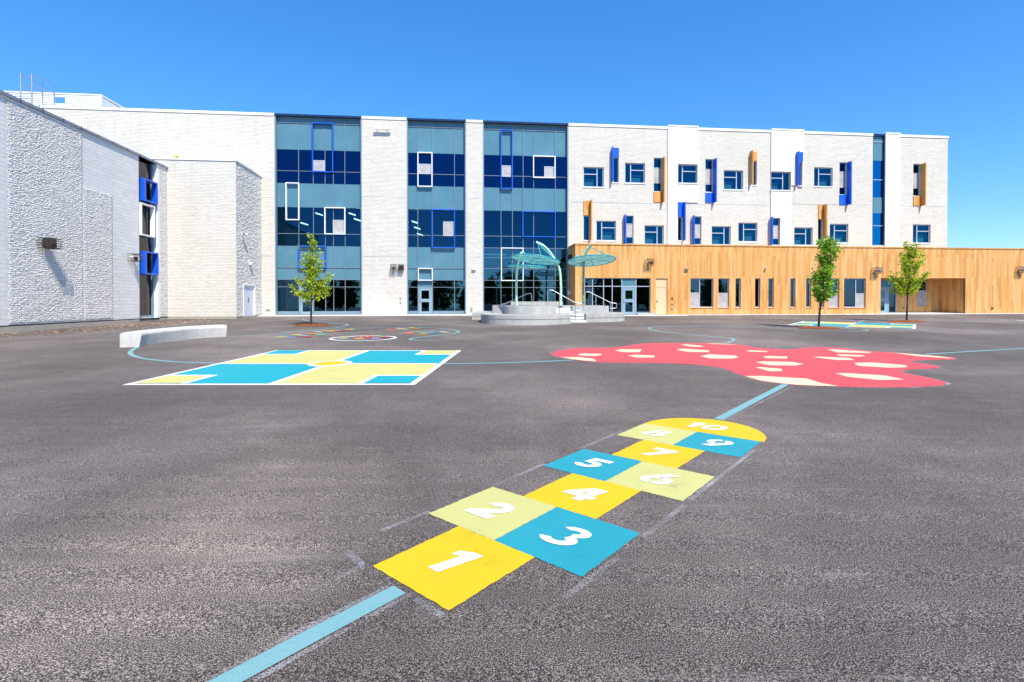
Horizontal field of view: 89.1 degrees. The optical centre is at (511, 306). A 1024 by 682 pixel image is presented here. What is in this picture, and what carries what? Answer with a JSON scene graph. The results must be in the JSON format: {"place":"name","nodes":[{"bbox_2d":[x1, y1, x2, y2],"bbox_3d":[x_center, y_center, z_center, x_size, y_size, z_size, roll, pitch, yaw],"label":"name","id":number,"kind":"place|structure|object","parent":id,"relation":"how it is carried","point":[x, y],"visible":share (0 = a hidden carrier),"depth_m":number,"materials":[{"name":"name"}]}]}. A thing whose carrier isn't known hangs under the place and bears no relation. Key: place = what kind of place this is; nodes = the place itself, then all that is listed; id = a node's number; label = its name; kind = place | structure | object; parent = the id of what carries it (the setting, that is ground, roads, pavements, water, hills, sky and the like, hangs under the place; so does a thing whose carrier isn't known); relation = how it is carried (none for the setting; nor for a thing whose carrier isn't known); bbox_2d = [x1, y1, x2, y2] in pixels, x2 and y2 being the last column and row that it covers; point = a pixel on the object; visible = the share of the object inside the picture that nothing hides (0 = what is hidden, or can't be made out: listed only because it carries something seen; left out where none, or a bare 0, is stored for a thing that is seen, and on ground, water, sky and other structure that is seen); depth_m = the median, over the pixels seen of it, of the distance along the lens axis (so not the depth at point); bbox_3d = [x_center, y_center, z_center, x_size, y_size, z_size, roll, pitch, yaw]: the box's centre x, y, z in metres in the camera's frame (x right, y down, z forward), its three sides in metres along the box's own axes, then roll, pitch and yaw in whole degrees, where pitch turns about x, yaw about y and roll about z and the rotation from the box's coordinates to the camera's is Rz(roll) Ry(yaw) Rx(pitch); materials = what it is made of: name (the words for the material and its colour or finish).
{"place":"outdoors","nodes":[
{"label":"outdoors","id":0,"kind":"place"},
{"bbox_2d":[0,312,1023,681],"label":"ground","id":1,"kind":"structure","parent":0,"point":[212,532],"depth_m":4.25,"materials":[{"name":"grey asphalt"}]},
{"bbox_2d":[0,90,167,333],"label":"gymnasium wing","id":2,"kind":"structure","parent":1,"relation":"on","point":[96,203],"depth_m":26.61,"materials":[{"name":"rough stucco"},{"name":"concrete"},{"name":"dark metal"}]},
{"bbox_2d":[36,237,61,248],"bbox_3d":[-21.876,-2.996,24.573,0.688,0.481,0.660,0,1,-6],"label":"wall lamp","id":3,"kind":"object","parent":2,"relation":"attached to","point":[49,243],"visible":1,"depth_m":24.41,"materials":[{"name":"black plastic"}]},
{"bbox_2d":[127,253,143,261],"bbox_3d":[-22.596,-2.941,31.231,0.560,0.450,0.742,0,1,-6],"label":"wall camera","id":4,"kind":"object","parent":2,"relation":"attached to","point":[135,257],"depth_m":31.03,"materials":[{"name":"white plastic"}]},
{"bbox_2d":[138,156,159,317],"bbox_3d":[-23.243,-4.278,33.039,0.430,9.978,2.141,0,1,-6],"label":"strip window","id":5,"kind":"structure","parent":2,"relation":"in","point":[149,285],"depth_m":33.58,"materials":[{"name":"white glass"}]},
{"bbox_2d":[3,318,222,336],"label":"leaf litter","id":6,"kind":"object","parent":1,"relation":"on","point":[110,327],"visible":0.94,"depth_m":26.97,"materials":[{"name":"brown plant"}]},
{"bbox_2d":[128,346,214,363],"bbox_3d":[-10.128,1.359,14.717,6.491,0.073,1.026,0,1,40],"label":"blue line","id":7,"kind":"object","parent":1,"relation":"on","point":[130,352],"visible":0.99,"depth_m":13.91,"materials":[{"name":"teal paint"}]},
{"bbox_2d":[120,325,226,346],"bbox_3d":[-12.304,1.029,18.993,1.140,0.566,4.537,0,1,10],"label":"concrete bench","id":8,"kind":"object","parent":1,"relation":"on","point":[139,338],"visible":0.92,"depth_m":18.70,"materials":[{"name":"white concrete"}]},
{"bbox_2d":[148,157,261,318],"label":"corner block","id":9,"kind":"structure","parent":1,"relation":"on","point":[214,210],"depth_m":35.36,"materials":[{"name":"white brick"},{"name":"rough stucco"},{"name":"white metal"}]},
{"bbox_2d":[243,284,255,315],"bbox_3d":[-19.084,-0.472,37.654,0.190,2.273,2.095,0,1,-6],"label":"white door","id":10,"kind":"structure","parent":9,"relation":"in","point":[249,299],"depth_m":37.85,"materials":[{"name":"metal"}]},
{"bbox_2d":[124,350,460,384],"bbox_3d":[-4.498,1.409,12.931,5.909,0.113,5.996,0,1,0],"label":"four square court","id":11,"kind":"object","parent":1,"relation":"on","point":[352,367],"visible":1,"depth_m":11.90,"materials":[{"name":"yellow paint"}]},
{"bbox_2d":[244,319,348,335],"bbox_3d":[-10.883,1.004,28.313,3.891,0.243,14.356,0,1,-11],"label":"blue line","id":12,"kind":"object","parent":1,"relation":"on","point":[307,330],"visible":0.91,"depth_m":25.55,"materials":[{"name":"teal paint"}]},
{"bbox_2d":[281,334,312,336],"bbox_3d":[-8.563,1.172,21.174,1.878,0.057,1.790,0,1,0],"label":"painted flower","id":13,"kind":"object","parent":1,"relation":"on","point":[299,335],"visible":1,"depth_m":21.14,"materials":[{"name":"paint"}]},
{"bbox_2d":[212,587,386,677],"bbox_3d":[-1.058,1.688,2.759,0.046,0.014,1.047,0,1,40],"label":"chalk line","id":14,"kind":"object","parent":1,"relation":"on","point":[314,622],"visible":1,"depth_m":2.75,"materials":[{"name":"grey"}]},
{"bbox_2d":[208,585,404,681],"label":"blue line","id":15,"kind":"object","parent":1,"relation":"on","point":[242,672],"visible":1,"depth_m":2.65,"materials":[{"name":"teal paint"}]},
{"bbox_2d":[294,323,326,325],"bbox_3d":[-10.832,0.957,28.017,1.939,0.103,1.161,0,1,0],"label":"mulch bed","id":16,"kind":"object","parent":1,"relation":"on","point":[317,324],"visible":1,"depth_m":27.71,"materials":[{"name":"brown wood"}]},
{"bbox_2d":[289,234,333,323],"bbox_3d":[-10.885,-1.497,28.149,2.260,5.013,2.218,1,1,43],"label":"young tree","id":17,"kind":"object","parent":1,"relation":"on","point":[312,271],"visible":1,"depth_m":27.96,"materials":[{"name":"green plant"}]},
{"bbox_2d":[255,602,395,679],"bbox_3d":[-0.882,1.690,2.710,0.036,0.012,0.905,0,1,40],"label":"chalk line","id":18,"kind":"object","parent":1,"relation":"on","point":[283,665],"visible":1,"depth_m":2.52,"materials":[{"name":"grey paint"}]},
{"bbox_2d":[322,329,350,331],"bbox_3d":[-8.142,1.099,23.914,1.888,0.050,1.191,0,1,-30],"label":"painted flower","id":19,"kind":"object","parent":1,"relation":"on","point":[335,330],"visible":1,"depth_m":23.98,"materials":[{"name":"yellow paint"}]},
{"bbox_2d":[329,336,396,340],"bbox_3d":[-5.763,1.205,20.179,2.565,0.062,2.370,0,1,0],"label":"painted flower","id":20,"kind":"object","parent":1,"relation":"on","point":[357,337],"visible":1,"depth_m":20.20,"materials":[{"name":"white paint"}]},
{"bbox_2d":[330,327,459,339],"bbox_3d":[-4.529,1.139,23.442,8.312,0.127,4.850,1,1,44],"label":"blue line","id":21,"kind":"object","parent":1,"relation":"on","point":[417,337],"visible":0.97,"depth_m":24.20,"materials":[{"name":"teal paint"}]},
{"bbox_2d":[406,331,447,333],"bbox_3d":[-3.757,1.131,22.744,1.905,0.044,1.691,0,1,-19],"label":"painted flower","id":22,"kind":"object","parent":1,"relation":"on","point":[426,332],"visible":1,"depth_m":22.78,"materials":[{"name":"multicoloured paint"}]},
{"bbox_2d":[35,105,948,314],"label":"school building","id":23,"kind":"structure","parent":1,"relation":"on","point":[439,209],"depth_m":42.18,"materials":[{"name":"white brick"},{"name":"rough stucco"}]},
{"bbox_2d":[19,73,54,104],"bbox_3d":[-34.523,-15.494,37.848,0.858,2.270,1.850,0,1,5],"label":"roof ladder","id":24,"kind":"object","parent":23,"relation":"attached to","point":[31,86],"visible":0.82,"depth_m":37.08,"materials":[{"name":"silver metal"}]},
{"bbox_2d":[5,91,123,107],"bbox_3d":[-39.241,-15.951,43.563,11.139,2.815,3.250,0,1,-6],"label":"rooftop screen","id":25,"kind":"object","parent":23,"relation":"on","point":[87,100],"visible":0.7,"depth_m":42.29,"materials":[{"name":"white metal"}]},
{"bbox_2d":[299,287,313,313],"bbox_3d":[-16.090,-0.484,40.702,1.045,2.176,0.224,0,1,-6],"label":"door","id":26,"kind":"structure","parent":23,"relation":"in","point":[303,309],"depth_m":40.68,"materials":[{"name":"white glass"}]},
{"bbox_2d":[374,128,390,130],"bbox_3d":[-10.121,-13.827,40.689,1.295,0.174,0.360,0,1,-6],"label":"light bar","id":27,"kind":"object","parent":23,"relation":"attached to","point":[386,129],"visible":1,"depth_m":40.56,"materials":[{"name":"white metal"}]},
{"bbox_2d":[418,287,431,313],"bbox_3d":[-6.940,-0.493,41.603,1.098,2.176,0.224,0,1,-6],"label":"door","id":28,"kind":"structure","parent":23,"relation":"in","point":[424,293],"depth_m":41.60,"materials":[{"name":"white glass"}]},
{"bbox_2d":[583,199,591,240],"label":"window","id":29,"kind":"structure","parent":23,"relation":"in","point":[587,204],"depth_m":42.45,"materials":[{"name":"orange metal"}]},
{"bbox_2d":[583,167,603,187],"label":"window","id":30,"kind":"structure","parent":23,"relation":"in","point":[585,184],"depth_m":42.75,"materials":[{"name":"silver metal"}]},
{"bbox_2d":[596,221,616,241],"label":"window","id":31,"kind":"structure","parent":23,"relation":"in","point":[608,238],"depth_m":42.88,"materials":[{"name":"silver metal"}]},
{"bbox_2d":[611,146,618,182],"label":"window","id":32,"kind":"structure","parent":23,"relation":"in","point":[614,151],"depth_m":42.61,"materials":[{"name":"blue metal"}]},
{"bbox_2d":[624,214,632,243],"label":"window","id":33,"kind":"structure","parent":23,"relation":"in","point":[628,228],"depth_m":43.03,"materials":[{"name":"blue metal"}]},
{"bbox_2d":[624,163,645,183],"bbox_3d":[10.124,-10.996,43.149,1.785,1.723,0.610,0,1,-6],"label":"window","id":34,"kind":"structure","parent":23,"relation":"in","point":[632,180],"depth_m":43.10,"materials":[{"name":"silver metal"}]},
{"bbox_2d":[644,225,662,243],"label":"window","id":35,"kind":"structure","parent":23,"relation":"in","point":[646,241],"depth_m":43.29,"materials":[{"name":"silver metal"}]},
{"bbox_2d":[653,156,664,202],"bbox_3d":[12.129,-10.482,42.969,0.833,3.699,0.710,0,1,-6],"label":"window","id":36,"kind":"structure","parent":23,"relation":"in","point":[659,196],"depth_m":43.03,"materials":[{"name":"orange metal"}]},
{"bbox_2d":[677,202,685,240],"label":"window","id":37,"kind":"structure","parent":23,"relation":"in","point":[681,205],"depth_m":43.12,"materials":[{"name":"blue metal"}]},
{"bbox_2d":[678,165,697,183],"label":"window","id":38,"kind":"structure","parent":23,"relation":"in","point":[682,171],"depth_m":43.47,"materials":[{"name":"silver metal"}]},
{"bbox_2d":[692,215,700,244],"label":"window","id":39,"kind":"structure","parent":23,"relation":"in","point":[696,228],"depth_m":43.59,"materials":[{"name":"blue metal"}]},
{"bbox_2d":[705,158,716,202],"bbox_3d":[16.555,-10.521,43.405,0.814,3.649,0.710,0,1,-6],"label":"window","id":40,"kind":"structure","parent":23,"relation":"in","point":[710,197],"depth_m":43.49,"materials":[{"name":"blue metal"}]},
{"bbox_2d":[712,226,729,244],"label":"window","id":41,"kind":"structure","parent":23,"relation":"in","point":[714,241],"depth_m":43.87,"materials":[{"name":"blue glass"}]},
{"bbox_2d":[723,170,743,190],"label":"window","id":42,"kind":"structure","parent":23,"relation":"in","point":[726,187],"depth_m":43.92,"materials":[{"name":"silver metal"}]},
{"bbox_2d":[738,223,757,242],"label":"window","id":43,"kind":"structure","parent":23,"relation":"in","point":[745,239],"depth_m":44.08,"materials":[{"name":"silver metal"}]},
{"bbox_2d":[750,150,757,185],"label":"window","id":44,"kind":"structure","parent":23,"relation":"in","point":[753,155],"depth_m":43.61,"materials":[{"name":"orange metal"}]},
{"bbox_2d":[770,217,780,245],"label":"window","id":45,"kind":"structure","parent":23,"relation":"in","point":[774,229],"depth_m":44.27,"materials":[{"name":"blue metal"}]},
{"bbox_2d":[770,172,791,190],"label":"window","id":46,"kind":"structure","parent":23,"relation":"in","point":[773,187],"depth_m":44.33,"materials":[{"name":"silver metal"}]},
{"bbox_2d":[796,151,802,186],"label":"window","id":47,"kind":"structure","parent":23,"relation":"in","point":[799,155],"depth_m":44.11,"materials":[{"name":"blue metal"}]},
{"bbox_2d":[794,227,813,245],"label":"window","id":48,"kind":"structure","parent":23,"relation":"in","point":[796,242],"depth_m":44.59,"materials":[{"name":"blue glass"}]},
{"bbox_2d":[818,204,827,240],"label":"window","id":49,"kind":"structure","parent":23,"relation":"in","point":[822,209],"depth_m":44.44,"materials":[{"name":"orange metal"}]},
{"bbox_2d":[814,167,833,187],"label":"window","id":50,"kind":"structure","parent":23,"relation":"in","point":[818,184],"depth_m":44.70,"materials":[{"name":"silver metal"}]},
{"bbox_2d":[830,224,848,243],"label":"window","id":51,"kind":"structure","parent":23,"relation":"in","point":[834,230],"depth_m":44.88,"materials":[{"name":"silver metal"}]},
{"bbox_2d":[839,161,851,204],"bbox_3d":[28.506,-10.573,44.582,0.812,3.676,0.710,0,1,-6],"label":"window","id":52,"kind":"structure","parent":23,"relation":"in","point":[844,199],"depth_m":44.65,"materials":[{"name":"blue metal"}]},
{"bbox_2d":[913,163,926,205],"bbox_3d":[35.367,-10.620,45.254,0.833,3.663,0.710,0,1,-6],"label":"window","id":53,"kind":"structure","parent":23,"relation":"in","point":[918,200],"depth_m":45.32,"materials":[{"name":"orange metal"}]},
{"bbox_2d":[912,224,930,243],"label":"window","id":54,"kind":"structure","parent":23,"relation":"in","point":[917,240],"depth_m":45.65,"materials":[{"name":"silver metal"}]},
{"bbox_2d":[436,360,568,363],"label":"blue line","id":55,"kind":"object","parent":1,"relation":"on","point":[498,362],"visible":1,"depth_m":13.11,"materials":[{"name":"teal paint"}]},
{"bbox_2d":[472,302,624,324],"bbox_3d":[2.269,0.377,34.473,9.778,1.436,12.665,0,1,0],"label":"concrete stage","id":56,"kind":"object","parent":1,"relation":"on","point":[535,313],"visible":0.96,"depth_m":30.61,"materials":[{"name":"grey concrete"}]},
{"bbox_2d":[501,293,531,305],"bbox_3d":[0.288,-0.452,33.597,2.036,0.842,0.052,0,1,0],"label":"handrail","id":57,"kind":"object","parent":56,"relation":"on","point":[519,297],"visible":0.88,"depth_m":33.57,"materials":[{"name":"silver metal"}]},
{"bbox_2d":[507,251,546,305],"bbox_3d":[0.532,-1.872,35.694,2.781,3.591,4.490,0,1,36],"label":"parasol","id":58,"kind":"object","parent":56,"relation":"on","point":[518,266],"visible":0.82,"depth_m":33.28,"materials":[{"name":"green paint"}]},
{"bbox_2d":[511,241,562,305],"bbox_3d":[1.603,-2.125,32.980,3.356,4.151,3.153,0,1,0],"label":"parasol","id":59,"kind":"object","parent":56,"relation":"on","point":[536,259],"visible":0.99,"depth_m":33.21,"materials":[{"name":"green paint"}]},
{"bbox_2d":[547,290,583,319],"bbox_3d":[3.209,-0.093,31.201,2.188,1.852,0.052,0,1,0],"label":"handrail","id":60,"kind":"object","parent":56,"relation":"on","point":[567,298],"visible":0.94,"depth_m":31.18,"materials":[{"name":"silver metal"}]},
{"bbox_2d":[567,244,615,305],"bbox_3d":[5.292,-2.127,34.581,3.227,4.117,3.187,0,1,0],"label":"parasol","id":61,"kind":"object","parent":56,"relation":"on","point":[584,260],"visible":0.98,"depth_m":34.88,"materials":[{"name":"teal metal"}]},
{"bbox_2d":[585,292,616,312],"bbox_3d":[5.883,-0.300,34.399,2.148,1.400,0.052,0,1,0],"label":"handrail","id":62,"kind":"object","parent":56,"relation":"on","point":[605,300],"visible":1,"depth_m":34.38,"materials":[{"name":"silver metal"}]},
{"bbox_2d":[374,418,765,609],"bbox_3d":[1.129,1.624,5.141,1.476,0.076,5.361,0,1,41],"label":"hopscotch","id":63,"kind":"object","parent":1,"relation":"on","point":[440,570],"visible":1,"depth_m":4.15,"materials":[{"name":"yellow paint"}]},
{"bbox_2d":[690,450,755,499],"bbox_3d":[2.126,1.624,5.142,0.049,0.025,1.876,0,1,41],"label":"chalk line","id":64,"kind":"object","parent":1,"relation":"on","point":[718,476],"visible":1,"depth_m":4.89,"materials":[{"name":"grey paint"}]},
{"bbox_2d":[714,384,788,419],"bbox_3d":[4.078,1.529,8.630,0.124,0.050,3.715,0,1,41],"label":"blue line","id":65,"kind":"object","parent":1,"relation":"on","point":[746,404],"visible":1,"depth_m":8.34,"materials":[{"name":"teal paint"}]},
{"bbox_2d":[551,343,955,387],"bbox_3d":[6.509,1.379,14.587,9.200,0.153,8.414,1,1,45],"label":"red paint patch","id":66,"kind":"object","parent":1,"relation":"on","point":[824,366],"visible":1,"depth_m":13.48,"materials":[{"name":"red paint"}]},
{"bbox_2d":[648,320,868,342],"bbox_3d":[14.416,1.050,27.093,21.355,0.267,7.326,0,1,-33],"label":"blue line","id":67,"kind":"object","parent":1,"relation":"on","point":[733,339],"visible":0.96,"depth_m":24.86,"materials":[{"name":"teal paint"}]},
{"bbox_2d":[568,243,1023,314],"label":"timber wing","id":68,"kind":"structure","parent":1,"relation":"on","point":[725,279],"depth_m":41.68,"materials":[{"name":"brown wood"}]},
{"bbox_2d":[622,287,635,314],"bbox_3d":[9.117,-0.468,40.549,1.076,2.182,0.214,0,1,-6],"label":"door","id":69,"kind":"structure","parent":68,"relation":"in","point":[628,293],"depth_m":40.55,"materials":[{"name":"white glass"}]},
{"bbox_2d":[656,286,666,313],"bbox_3d":[11.700,-0.491,40.809,0.956,2.203,0.184,0,1,-6],"label":"cream door","id":70,"kind":"structure","parent":68,"relation":"in","point":[661,291],"depth_m":40.81,"materials":[{"name":"beige metal"}]},
{"bbox_2d":[690,278,713,307],"bbox_3d":[14.978,-1.057,41.108,1.961,2.366,0.280,0,1,-6],"label":"window","id":71,"kind":"structure","parent":68,"relation":"in","point":[701,288],"depth_m":41.19,"materials":[{"name":"glass"}]},
{"bbox_2d":[718,278,729,307],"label":"window","id":72,"kind":"structure","parent":68,"relation":"in","point":[722,282],"depth_m":41.34,"materials":[{"name":"white glass"}]},
{"bbox_2d":[735,278,741,307],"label":"window","id":73,"kind":"structure","parent":68,"relation":"in","point":[737,279],"depth_m":41.47,"materials":[{"name":"glass"}]},
{"bbox_2d":[755,278,760,307],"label":"window","id":74,"kind":"structure","parent":68,"relation":"in","point":[756,279],"depth_m":41.64,"materials":[{"name":"black glass"}]},
{"bbox_2d":[768,278,774,307],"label":"window","id":75,"kind":"structure","parent":68,"relation":"in","point":[770,291],"depth_m":41.75,"materials":[{"name":"blue glass"}]},
{"bbox_2d":[790,278,795,307],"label":"window","id":76,"kind":"structure","parent":68,"relation":"in","point":[792,280],"depth_m":41.93,"materials":[{"name":"blue glass"}]},
{"bbox_2d":[806,278,811,307],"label":"window","id":77,"kind":"structure","parent":68,"relation":"in","point":[807,282],"depth_m":42.07,"materials":[{"name":"blue glass"}]},
{"bbox_2d":[828,278,839,307],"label":"window","id":78,"kind":"structure","parent":68,"relation":"in","point":[833,302],"depth_m":42.27,"materials":[{"name":"silver metal"}]},
{"bbox_2d":[843,278,866,307],"bbox_3d":[27.880,-1.091,42.379,1.985,2.438,0.280,0,1,-6],"label":"window","id":79,"kind":"structure","parent":68,"relation":"in","point":[854,288],"depth_m":42.46,"materials":[{"name":"blue glass"}]},
{"bbox_2d":[872,267,882,273],"bbox_3d":[29.670,-2.943,42.190,0.639,0.481,0.510,0,1,-6],"label":"caged lamp","id":80,"kind":"object","parent":68,"relation":"attached to","point":[879,270],"visible":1,"depth_m":42.10,"materials":[{"name":"grey metal"}]},
{"bbox_2d":[881,287,888,312],"bbox_3d":[31.058,-0.559,44.259,2.148,2.232,0.110,0,1,-6],"label":"door","id":81,"kind":"structure","parent":68,"relation":"in","point":[884,290],"depth_m":44.30,"materials":[{"name":"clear glass"}]},
{"bbox_2d":[917,279,927,306],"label":"window","id":82,"kind":"structure","parent":68,"relation":"in","point":[922,293],"depth_m":45.44,"materials":[{"name":"silver metal"}]},
{"bbox_2d":[798,326,839,328],"bbox_3d":[15.152,1.020,25.686,2.012,0.102,1.170,0,1,0],"label":"mulch bed","id":83,"kind":"object","parent":1,"relation":"on","point":[815,327],"visible":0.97,"depth_m":25.43,"materials":[{"name":"brown wood"}]},
{"bbox_2d":[803,235,843,326],"bbox_3d":[15.464,-1.240,25.624,1.490,4.634,1.621,0,1,-32],"label":"young tree","id":84,"kind":"object","parent":1,"relation":"on","point":[826,265],"visible":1,"depth_m":25.58,"materials":[{"name":"green plant"}]},
{"bbox_2d":[789,321,915,328],"bbox_3d":[18.742,0.983,28.637,5.538,0.130,4.994,0,1,38],"label":"four square court","id":85,"kind":"object","parent":1,"relation":"on","point":[870,325],"visible":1,"depth_m":28.58,"materials":[{"name":"white paint"}]},
{"bbox_2d":[885,239,930,319],"bbox_3d":[24.187,-1.619,31.790,2.251,5.062,2.199,0,1,37],"label":"young tree","id":86,"kind":"object","parent":1,"relation":"on","point":[908,272],"visible":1,"depth_m":31.62,"materials":[{"name":"green plant"}]},
{"bbox_2d":[889,320,926,321],"bbox_3d":[24.064,0.857,31.722,2.336,0.103,1.225,0,1,0],"label":"mulch bed","id":87,"kind":"object","parent":1,"relation":"on","point":[906,321],"visible":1,"depth_m":31.45,"materials":[{"name":"brown wood"}]},
{"bbox_2d":[931,348,1023,353],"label":"blue line","id":88,"kind":"object","parent":1,"relation":"on","point":[974,351],"visible":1,"depth_m":15.56,"materials":[{"name":"teal paint"}]},
{"bbox_2d":[0,0,1023,247],"label":"sky","id":89,"kind":"structure","parent":0,"point":[954,69],"materials":[{"name":"blue"}]},
{"bbox_2d":[260,312,1023,315],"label":"pavement","id":90,"kind":"structure","parent":0,"point":[648,315],"depth_m":41.09,"materials":[{"name":"concrete"}]}
]}

